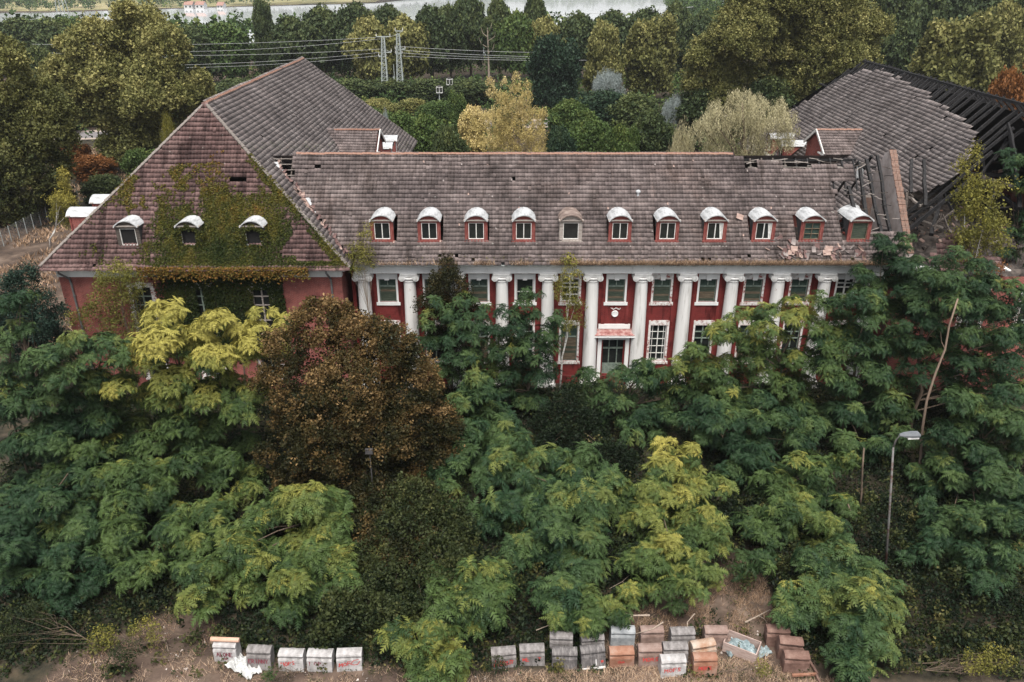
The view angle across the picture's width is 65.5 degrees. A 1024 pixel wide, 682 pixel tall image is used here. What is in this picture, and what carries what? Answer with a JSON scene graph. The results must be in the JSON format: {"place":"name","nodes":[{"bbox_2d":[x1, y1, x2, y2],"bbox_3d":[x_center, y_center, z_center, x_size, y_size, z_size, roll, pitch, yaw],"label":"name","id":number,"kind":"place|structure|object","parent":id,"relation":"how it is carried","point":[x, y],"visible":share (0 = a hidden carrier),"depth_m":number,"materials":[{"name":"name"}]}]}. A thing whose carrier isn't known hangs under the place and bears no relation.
{"place":"outdoors","nodes":[
{"label":"outdoors","id":0,"kind":"place"},
{"bbox_2d":[0,139,284,227],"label":"field","id":1,"kind":"structure","parent":0,"point":[90,143],"depth_m":114.68,"materials":[{"name":"soil"}]},
{"bbox_2d":[0,31,81,227],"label":"willow tree","id":2,"kind":"object","parent":1,"relation":"on","point":[47,122],"visible":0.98,"depth_m":99.41,"materials":[{"name":"green plant"}]},
{"bbox_2d":[70,153,118,183],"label":"rusty bush","id":3,"kind":"object","parent":1,"relation":"on","point":[88,165],"visible":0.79,"depth_m":123.06,"materials":[{"name":"orange plant"}]},
{"bbox_2d":[77,171,123,205],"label":"green bush","id":4,"kind":"object","parent":1,"relation":"on","point":[105,183],"visible":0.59,"depth_m":111.69,"materials":[{"name":"green plant"}]},
{"bbox_2d":[35,0,217,169],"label":"willow tree","id":5,"kind":"object","parent":1,"relation":"on","point":[115,74],"visible":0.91,"depth_m":122.40,"materials":[{"name":"green plant"}]},
{"bbox_2d":[0,0,377,10],"bbox_3d":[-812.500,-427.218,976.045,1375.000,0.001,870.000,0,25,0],"label":"field","id":6,"kind":"structure","parent":0,"point":[101,6],"depth_m":697.94,"materials":[{"name":"green plant"}]},
{"bbox_2d":[0,0,722,57],"bbox_3d":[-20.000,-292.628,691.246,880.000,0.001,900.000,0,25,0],"label":"water","id":7,"kind":"structure","parent":0,"point":[410,8],"depth_m":617.98,"materials":[{"name":"grey liquid"}]},
{"bbox_2d":[0,0,1023,681],"bbox_3d":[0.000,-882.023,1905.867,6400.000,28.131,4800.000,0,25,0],"label":"ground","id":8,"kind":"structure","parent":0,"point":[12,256],"depth_m":41.42,"materials":[{"name":"soil"}]},
{"bbox_2d":[0,289,47,467],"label":"tree of heaven","id":9,"kind":"object","parent":8,"relation":"on","point":[15,300],"visible":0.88,"depth_m":46.65,"materials":[{"name":"green plant"}]},
{"bbox_2d":[0,257,75,401],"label":"conifer tree","id":10,"kind":"object","parent":8,"relation":"on","point":[48,326],"visible":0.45,"depth_m":57.82,"materials":[{"name":"green plant"}]},
{"bbox_2d":[21,16,68,55],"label":"forest tree","id":11,"kind":"object","parent":8,"relation":"on","point":[46,29],"visible":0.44,"depth_m":230.12,"materials":[{"name":"green plant"}]},
{"bbox_2d":[0,595,109,651],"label":"bush","id":12,"kind":"object","parent":8,"relation":"on","point":[22,618],"visible":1,"depth_m":39.47,"materials":[{"name":"green plant"}]},
{"bbox_2d":[40,165,82,247],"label":"birch tree","id":13,"kind":"object","parent":8,"relation":"on","point":[60,200],"visible":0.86,"depth_m":93.42,"materials":[{"name":"green plant"}]},
{"bbox_2d":[0,330,133,620],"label":"tree of heaven","id":14,"kind":"object","parent":8,"relation":"on","point":[38,440],"visible":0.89,"depth_m":46.99,"materials":[{"name":"green plant"}]},
{"bbox_2d":[63,256,155,403],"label":"bushy tree","id":15,"kind":"object","parent":8,"relation":"on","point":[113,298],"visible":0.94,"depth_m":58.35,"materials":[{"name":"green plant"}]},
{"bbox_2d":[0,145,310,366],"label":"yard grass","id":16,"kind":"structure","parent":8,"relation":"on","point":[24,242],"depth_m":98.32,"materials":[{"name":"plant"}]},
{"bbox_2d":[36,295,291,597],"bbox_3d":[-21.246,5.531,46.764,16.978,12.710,16.230,0,25,0],"label":"tree of heaven","id":17,"kind":"object","parent":8,"relation":"on","point":[137,477],"visible":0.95,"depth_m":48.71,"materials":[{"name":"green plant"}]},
{"bbox_2d":[166,23,220,76],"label":"forest tree","id":18,"kind":"object","parent":8,"relation":"on","point":[199,40],"visible":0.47,"depth_m":216.20,"materials":[{"name":"green plant"}]},
{"bbox_2d":[203,20,259,79],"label":"forest tree","id":19,"kind":"object","parent":8,"relation":"on","point":[221,34],"visible":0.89,"depth_m":220.82,"materials":[{"name":"green plant"}]},
{"bbox_2d":[246,644,274,670],"bbox_3d":[-12.231,15.312,38.708,1.163,1.150,0.657,2,22,0],"label":"concrete block","id":20,"kind":"object","parent":8,"relation":"on","point":[261,656],"depth_m":38.46,"materials":[{"name":"white concrete"}]},
{"bbox_2d":[251,0,278,72],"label":"forest tree","id":21,"kind":"object","parent":8,"relation":"on","point":[262,16],"visible":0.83,"depth_m":224.75,"materials":[{"name":"green plant"}]},
{"bbox_2d":[173,480,365,630],"bbox_3d":[-12.638,11.240,43.758,10.169,5.393,10.517,0,25,0],"label":"tree of heaven","id":22,"kind":"object","parent":8,"relation":"on","point":[318,514],"visible":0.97,"depth_m":41.92,"materials":[{"name":"green plant"}]},
{"bbox_2d":[269,12,318,67],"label":"forest tree","id":23,"kind":"object","parent":8,"relation":"on","point":[287,29],"visible":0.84,"depth_m":220.31,"materials":[{"name":"green plant"}]},
{"bbox_2d":[306,648,334,671],"bbox_3d":[-9.299,15.454,38.718,1.215,1.023,0.665,2,24,0],"label":"concrete block","id":24,"kind":"object","parent":8,"relation":"on","point":[319,657],"depth_m":38.47,"materials":[{"name":"white concrete"}]},
{"bbox_2d":[297,2,345,72],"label":"forest tree","id":25,"kind":"object","parent":8,"relation":"on","point":[319,22],"visible":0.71,"depth_m":223.41,"materials":[{"name":"green plant"}]},
{"bbox_2d":[324,0,375,72],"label":"forest tree","id":26,"kind":"object","parent":8,"relation":"on","point":[347,17],"visible":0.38,"depth_m":220.12,"materials":[{"name":"green plant"}]},
{"bbox_2d":[336,647,363,671],"bbox_3d":[-7.885,15.445,38.736,1.207,1.056,0.648,-1,25,-4],"label":"concrete block","id":27,"kind":"object","parent":8,"relation":"on","point":[352,658],"depth_m":38.48,"materials":[{"name":"white concrete"}]},
{"bbox_2d":[244,293,467,578],"bbox_3d":[-8.726,4.298,47.800,15.049,14.016,11.311,17,30,32],"label":"hornbeam tree","id":28,"kind":"object","parent":8,"relation":"on","point":[349,444],"visible":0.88,"depth_m":47.66,"materials":[{"name":"orange plant"}]},
{"bbox_2d":[336,75,385,99],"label":"green bush","id":29,"kind":"object","parent":8,"relation":"on","point":[358,86],"visible":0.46,"depth_m":189.44,"materials":[{"name":"green plant"}]},
{"bbox_2d":[345,221,378,381],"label":"gutter sapling","id":30,"kind":"object","parent":8,"relation":"on","point":[362,255],"visible":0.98,"depth_m":59.26,"materials":[{"name":"green plant"}]},
{"bbox_2d":[340,14,394,81],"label":"forest tree","id":31,"kind":"object","parent":8,"relation":"on","point":[368,28],"visible":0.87,"depth_m":211.56,"materials":[{"name":"green plant"}]},
{"bbox_2d":[302,471,482,648],"bbox_3d":[-5.845,11.559,43.599,8.914,4.482,12.520,0,25,0],"label":"ivy clad shrub","id":32,"kind":"object","parent":8,"relation":"on","point":[383,602],"visible":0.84,"depth_m":42.77,"materials":[{"name":"green plant"}]},
{"bbox_2d":[385,12,431,79],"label":"forest tree","id":33,"kind":"object","parent":8,"relation":"on","point":[412,35],"visible":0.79,"depth_m":212.49,"materials":[{"name":"green plant"}]},
{"bbox_2d":[0,0,822,48],"bbox_3d":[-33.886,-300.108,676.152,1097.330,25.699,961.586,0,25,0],"label":"shore wood","id":34,"kind":"object","parent":8,"relation":"on","point":[695,7],"visible":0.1,"depth_m":315.84,"materials":[{"name":"green plant"}]},
{"bbox_2d":[12,56,825,153],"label":"scrub","id":35,"kind":"object","parent":8,"relation":"on","point":[255,73],"visible":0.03,"depth_m":204.46,"materials":[{"name":"green plant"}]},
{"bbox_2d":[372,614,476,681],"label":"tree of heaven","id":36,"kind":"object","parent":8,"relation":"on","point":[445,654],"visible":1,"depth_m":37.32,"materials":[{"name":"green plant"}]},
{"bbox_2d":[402,76,447,102],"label":"green bush","id":37,"kind":"object","parent":8,"relation":"on","point":[423,89],"visible":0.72,"depth_m":192.93,"materials":[{"name":"green plant"}]},
{"bbox_2d":[402,108,448,151],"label":"green bush","id":38,"kind":"object","parent":8,"relation":"on","point":[424,126],"visible":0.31,"depth_m":117.93,"materials":[{"name":"green plant"}]},
{"bbox_2d":[415,2,459,78],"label":"forest tree","id":39,"kind":"object","parent":8,"relation":"on","point":[440,30],"visible":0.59,"depth_m":221.12,"materials":[{"name":"green plant"}]},
{"bbox_2d":[410,253,480,391],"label":"conical tree","id":40,"kind":"object","parent":8,"relation":"on","point":[440,282],"visible":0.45,"depth_m":59.25,"materials":[{"name":"green plant"}]},
{"bbox_2d":[45,560,847,681],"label":"dry grass","id":41,"kind":"structure","parent":8,"relation":"on","point":[658,675],"depth_m":38.91,"materials":[{"name":"plant"}]},
{"bbox_2d":[430,124,471,152],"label":"green bush","id":42,"kind":"object","parent":8,"relation":"on","point":[446,138],"visible":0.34,"depth_m":111.23,"materials":[{"name":"green plant"}]},
{"bbox_2d":[438,1,471,77],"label":"forest tree","id":43,"kind":"object","parent":8,"relation":"on","point":[458,21],"visible":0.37,"depth_m":228.32,"materials":[{"name":"green plant"}]},
{"bbox_2d":[403,290,512,400],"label":"tree of heaven","id":44,"kind":"object","parent":8,"relation":"on","point":[468,356],"visible":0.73,"depth_m":57.62,"materials":[{"name":"green plant"}]},
{"bbox_2d":[454,0,485,77],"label":"forest tree","id":45,"kind":"object","parent":8,"relation":"on","point":[474,10],"visible":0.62,"depth_m":231.03,"materials":[{"name":"green plant"}]},
{"bbox_2d":[419,554,523,641],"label":"tree of heaven","id":46,"kind":"object","parent":8,"relation":"on","point":[484,591],"visible":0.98,"depth_m":39.94,"materials":[{"name":"green plant"}]},
{"bbox_2d":[457,103,487,151],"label":"young poplar","id":47,"kind":"object","parent":8,"relation":"on","point":[474,138],"visible":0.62,"depth_m":128.47,"materials":[{"name":"yellow plant"}]},
{"bbox_2d":[443,78,503,104],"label":"green bush","id":48,"kind":"object","parent":8,"relation":"on","point":[473,90],"visible":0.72,"depth_m":189.03,"materials":[{"name":"green plant"}]},
{"bbox_2d":[423,367,532,515],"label":"tree of heaven","id":49,"kind":"object","parent":8,"relation":"on","point":[485,430],"visible":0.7,"depth_m":52.83,"materials":[{"name":"green plant"}]},
{"bbox_2d":[478,0,509,79],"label":"forest tree","id":50,"kind":"object","parent":8,"relation":"on","point":[497,10],"visible":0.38,"depth_m":228.62,"materials":[{"name":"green plant"}]},
{"bbox_2d":[469,70,548,151],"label":"golden poplar","id":51,"kind":"object","parent":8,"relation":"on","point":[501,127],"visible":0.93,"depth_m":115.16,"materials":[{"name":"yellow plant"}]},
{"bbox_2d":[0,372,1023,681],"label":"undergrowth","id":52,"kind":"object","parent":8,"relation":"on","point":[1008,636],"visible":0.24,"depth_m":42.94,"materials":[{"name":"green plant"}]},
{"bbox_2d":[492,8,539,78],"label":"forest tree","id":53,"kind":"object","parent":8,"relation":"on","point":[514,46],"visible":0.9,"depth_m":218.85,"materials":[{"name":"green plant"}]},
{"bbox_2d":[472,286,564,413],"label":"tree of heaven","id":54,"kind":"object","parent":8,"relation":"on","point":[511,374],"visible":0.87,"depth_m":57.47,"materials":[{"name":"green plant"}]},
{"bbox_2d":[35,56,1023,389],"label":"abandoned building","id":55,"kind":"structure","parent":8,"relation":"on","point":[673,252],"depth_m":61.83,"materials":[{"name":"tile"}]},
{"bbox_2d":[78,150,351,376],"bbox_3d":[-21.925,-4.973,61.622,20.285,18.332,5.768,0,25,0],"label":"ivy","id":56,"kind":"object","parent":55,"relation":"attached to","point":[222,255],"visible":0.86,"depth_m":59.33,"materials":[{"name":"green plant"}]},
{"bbox_2d":[376,274,400,304],"bbox_3d":[-9.650,-4.043,61.916,1.860,2.630,0.410,0,25,0],"label":"window","id":57,"kind":"structure","parent":55,"relation":"in","point":[387,284],"depth_m":61.96,"materials":[{"name":"white paint"}]},
{"bbox_2d":[557,320,579,363],"bbox_3d":[4.550,0.055,63.881,1.860,3.840,0.360,0,25,0],"label":"window","id":58,"kind":"structure","parent":55,"relation":"in","point":[572,345],"depth_m":64.02,"materials":[{"name":"white glass"}]},
{"bbox_2d":[596,338,630,376],"bbox_3d":[8.100,1.285,64.368,3.160,4.060,0.590,0,25,0],"label":"doorway","id":59,"kind":"structure","parent":55,"relation":"in","point":[612,352],"depth_m":64.27,"materials":[{"name":"white paint"}]},
{"bbox_2d":[604,274,627,304],"bbox_3d":[8.100,-4.043,61.916,1.860,2.630,0.410,0,25,0],"label":"window","id":60,"kind":"structure","parent":55,"relation":"in","point":[616,284],"depth_m":61.96,"materials":[{"name":"white paint"}]},
{"bbox_2d":[646,320,669,363],"bbox_3d":[11.650,0.055,63.881,1.860,3.840,0.360,0,25,0],"label":"window","id":61,"kind":"structure","parent":55,"relation":"in","point":[657,334],"depth_m":63.89,"materials":[{"name":"white glass"}]},
{"bbox_2d":[649,274,673,304],"bbox_3d":[11.650,-4.043,61.916,1.860,2.630,0.410,0,25,0],"label":"window","id":62,"kind":"structure","parent":55,"relation":"in","point":[661,290],"depth_m":61.96,"materials":[{"name":"white paint"}]},
{"bbox_2d":[694,274,719,304],"bbox_3d":[15.200,-4.043,61.916,1.860,2.630,0.410,0,25,0],"label":"window","id":63,"kind":"structure","parent":55,"relation":"in","point":[706,289],"depth_m":61.96,"materials":[{"name":"glass"}]},
{"bbox_2d":[740,274,765,304],"bbox_3d":[18.750,-4.043,61.916,1.860,2.630,0.410,0,25,0],"label":"window","id":64,"kind":"structure","parent":55,"relation":"in","point":[753,284],"depth_m":61.96,"materials":[{"name":"white paint"}]},
{"bbox_2d":[464,431,630,624],"bbox_3d":[3.072,9.772,46.219,10.127,5.665,13.904,-12,28,-24],"label":"tree of heaven","id":65,"kind":"object","parent":8,"relation":"on","point":[553,505],"visible":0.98,"depth_m":45.71,"materials":[{"name":"green plant"}]},
{"bbox_2d":[525,32,581,111],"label":"dense tree","id":66,"kind":"object","parent":8,"relation":"on","point":[553,66],"visible":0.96,"depth_m":177.56,"materials":[{"name":"green plant"}]},
{"bbox_2d":[543,124,577,151],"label":"robinia bush","id":67,"kind":"object","parent":8,"relation":"on","point":[560,139],"visible":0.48,"depth_m":115.31,"materials":[{"name":"green plant"}]},
{"bbox_2d":[552,249,587,390],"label":"birch tree","id":68,"kind":"object","parent":8,"relation":"on","point":[559,288],"visible":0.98,"depth_m":59.68,"materials":[{"name":"green plant"}]},
{"bbox_2d":[546,97,596,132],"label":"robinia bush","id":69,"kind":"object","parent":8,"relation":"on","point":[566,112],"visible":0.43,"depth_m":144.16,"materials":[{"name":"green plant"}]},
{"bbox_2d":[558,10,594,73],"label":"forest tree","id":70,"kind":"object","parent":8,"relation":"on","point":[579,26],"visible":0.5,"depth_m":223.63,"materials":[{"name":"green plant"}]},
{"bbox_2d":[525,375,638,479],"bbox_3d":[4.689,6.030,54.740,7.702,4.958,8.121,0,25,0],"label":"dark shrub","id":71,"kind":"object","parent":8,"relation":"on","point":[580,417],"visible":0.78,"depth_m":55.63,"materials":[{"name":"green plant"}]},
{"bbox_2d":[539,592,634,641],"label":"tree of heaven","id":72,"kind":"object","parent":8,"relation":"on","point":[588,619],"visible":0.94,"depth_m":39.32,"materials":[{"name":"green plant"}]},
{"bbox_2d":[567,114,610,151],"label":"robinia bush","id":73,"kind":"object","parent":8,"relation":"on","point":[585,133],"visible":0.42,"depth_m":120.45,"materials":[{"name":"green plant"}]},
{"bbox_2d":[579,643,605,669],"bbox_3d":[3.921,15.339,38.846,1.183,1.147,0.658,-5,21,-4],"label":"concrete block","id":74,"kind":"object","parent":8,"relation":"on","point":[590,655],"depth_m":38.59,"materials":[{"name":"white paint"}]},
{"bbox_2d":[575,87,625,126],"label":"robinia bush","id":75,"kind":"object","parent":8,"relation":"on","point":[598,102],"visible":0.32,"depth_m":150.53,"materials":[{"name":"green plant"}]},
{"bbox_2d":[582,17,625,91],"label":"poplar tree","id":76,"kind":"object","parent":8,"relation":"on","point":[603,50],"visible":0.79,"depth_m":187.09,"materials":[{"name":"green plant"}]},
{"bbox_2d":[596,118,635,154],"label":"robinia bush","id":77,"kind":"object","parent":8,"relation":"on","point":[617,138],"visible":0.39,"depth_m":113.57,"materials":[{"name":"green plant"}]},
{"bbox_2d":[602,88,663,130],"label":"robinia bush","id":78,"kind":"object","parent":8,"relation":"on","point":[631,105],"visible":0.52,"depth_m":147.06,"materials":[{"name":"green plant"}]},
{"bbox_2d":[571,356,722,448],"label":"tree of heaven","id":79,"kind":"object","parent":8,"relation":"on","point":[646,373],"visible":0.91,"depth_m":56.27,"materials":[{"name":"green plant"}]},
{"bbox_2d":[620,9,680,95],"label":"poplar tree","id":80,"kind":"object","parent":8,"relation":"on","point":[648,54],"visible":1,"depth_m":190.26,"materials":[{"name":"green plant"}]},
{"bbox_2d":[633,105,678,151],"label":"robinia bush","id":81,"kind":"object","parent":8,"relation":"on","point":[656,131],"visible":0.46,"depth_m":122.13,"materials":[{"name":"green plant"}]},
{"bbox_2d":[658,653,686,677],"bbox_3d":[7.726,15.602,38.394,1.208,1.039,0.664,-1,25,-3],"label":"concrete block","id":82,"kind":"object","parent":8,"relation":"on","point":[671,665],"depth_m":38.15,"materials":[{"name":"white concrete"}]},
{"bbox_2d":[609,436,739,616],"bbox_3d":[9.409,10.363,44.823,8.477,5.558,12.122,0,25,0],"label":"tree of heaven","id":83,"kind":"object","parent":8,"relation":"on","point":[659,545],"visible":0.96,"depth_m":44.58,"materials":[{"name":"green plant"}]},
{"bbox_2d":[666,0,691,71],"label":"forest tree","id":84,"kind":"object","parent":8,"relation":"on","point":[675,7],"visible":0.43,"depth_m":227.74,"materials":[{"name":"green plant"}]},
{"bbox_2d":[665,86,729,148],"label":"robinia bush","id":85,"kind":"object","parent":8,"relation":"on","point":[694,104],"visible":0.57,"depth_m":142.17,"materials":[{"name":"green plant"}]},
{"bbox_2d":[686,88,800,154],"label":"willow tree","id":86,"kind":"object","parent":8,"relation":"on","point":[770,123],"visible":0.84,"depth_m":81.77,"materials":[{"name":"plant"}]},
{"bbox_2d":[667,389,826,488],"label":"tree of heaven","id":87,"kind":"object","parent":8,"relation":"on","point":[758,452],"visible":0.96,"depth_m":52.27,"materials":[{"name":"green plant"}]},
{"bbox_2d":[659,289,856,427],"bbox_3d":[17.191,1.913,55.955,13.735,11.394,6.051,0,25,0],"label":"tree of heaven","id":88,"kind":"object","parent":8,"relation":"on","point":[777,384],"visible":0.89,"depth_m":54.80,"materials":[{"name":"green plant"}]},
{"bbox_2d":[723,70,796,148],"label":"robinia bush","id":89,"kind":"object","parent":8,"relation":"on","point":[772,88],"visible":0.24,"depth_m":138.60,"materials":[{"name":"green plant"}]},
{"bbox_2d":[678,0,896,113],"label":"poplar tree","id":90,"kind":"object","parent":8,"relation":"on","point":[782,36],"visible":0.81,"depth_m":136.27,"materials":[{"name":"green plant"}]},
{"bbox_2d":[725,448,864,583],"bbox_3d":[16.585,10.020,46.637,6.984,4.718,12.776,14,29,27],"label":"tree of heaven","id":91,"kind":"object","parent":8,"relation":"on","point":[777,486],"visible":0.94,"depth_m":46.80,"materials":[{"name":"green plant"}]},
{"bbox_2d":[780,649,810,673],"bbox_3d":[13.721,15.495,38.577,1.195,1.040,0.667,2,26,3],"label":"concrete block","id":92,"kind":"object","parent":8,"relation":"on","point":[793,661],"depth_m":38.33,"materials":[{"name":"brown concrete"}]},
{"bbox_2d":[765,533,910,681],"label":"tree of heaven","id":93,"kind":"object","parent":8,"relation":"on","point":[842,600],"visible":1,"depth_m":39.49,"materials":[{"name":"green plant"}]},
{"bbox_2d":[783,283,924,467],"bbox_3d":[24.043,2.303,53.918,9.755,12.437,7.666,0,25,0],"label":"tree of heaven","id":94,"kind":"object","parent":8,"relation":"on","point":[877,371],"visible":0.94,"depth_m":53.66,"materials":[{"name":"green plant"}]},
{"bbox_2d":[868,0,921,59],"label":"forest tree","id":95,"kind":"object","parent":8,"relation":"on","point":[899,9],"visible":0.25,"depth_m":203.81,"materials":[{"name":"green plant"}]},
{"bbox_2d":[847,231,948,336],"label":"tree of heaven","id":96,"kind":"object","parent":8,"relation":"on","point":[899,265],"visible":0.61,"depth_m":56.11,"materials":[{"name":"green plant"}]},
{"bbox_2d":[880,15,922,72],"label":"forest tree","id":97,"kind":"object","parent":8,"relation":"on","point":[899,46],"visible":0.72,"depth_m":189.97,"materials":[{"name":"green plant"}]},
{"bbox_2d":[913,0,948,38],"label":"forest tree","id":98,"kind":"object","parent":8,"relation":"on","point":[930,9],"visible":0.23,"depth_m":212.27,"materials":[{"name":"green plant"}]},
{"bbox_2d":[879,262,1023,405],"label":"tree of heaven","id":99,"kind":"object","parent":8,"relation":"on","point":[1018,305],"visible":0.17,"depth_m":56.55,"materials":[{"name":"green plant"}]},
{"bbox_2d":[882,245,1023,427],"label":"tree of heaven","id":100,"kind":"object","parent":8,"relation":"on","point":[995,368],"visible":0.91,"depth_m":51.68,"materials":[{"name":"green plant"}]},
{"bbox_2d":[904,7,1002,92],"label":"olive tree","id":101,"kind":"object","parent":8,"relation":"on","point":[963,54],"visible":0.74,"depth_m":158.83,"materials":[{"name":"green plant"}]},
{"bbox_2d":[893,381,1023,600],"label":"tree of heaven","id":102,"kind":"object","parent":8,"relation":"on","point":[992,460],"visible":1,"depth_m":47.30,"materials":[{"name":"green plant"}]},
{"bbox_2d":[944,137,1021,378],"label":"birch tree","id":103,"kind":"object","parent":8,"relation":"on","point":[985,219],"visible":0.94,"depth_m":57.24,"materials":[{"name":"green plant"}]},
{"bbox_2d":[987,63,1023,119],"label":"rusty tree","id":104,"kind":"object","parent":8,"relation":"on","point":[1008,84],"visible":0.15,"depth_m":119.11,"materials":[{"name":"orange plant"}]},
{"bbox_2d":[990,0,1023,80],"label":"olive tree","id":105,"kind":"object","parent":8,"relation":"on","point":[1009,50],"visible":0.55,"depth_m":175.34,"materials":[{"name":"green plant"}]},
{"bbox_2d":[992,147,1023,265],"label":"tree of heaven","id":106,"kind":"object","parent":8,"relation":"on","point":[1016,232],"visible":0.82,"depth_m":60.68,"materials":[{"name":"green plant"}]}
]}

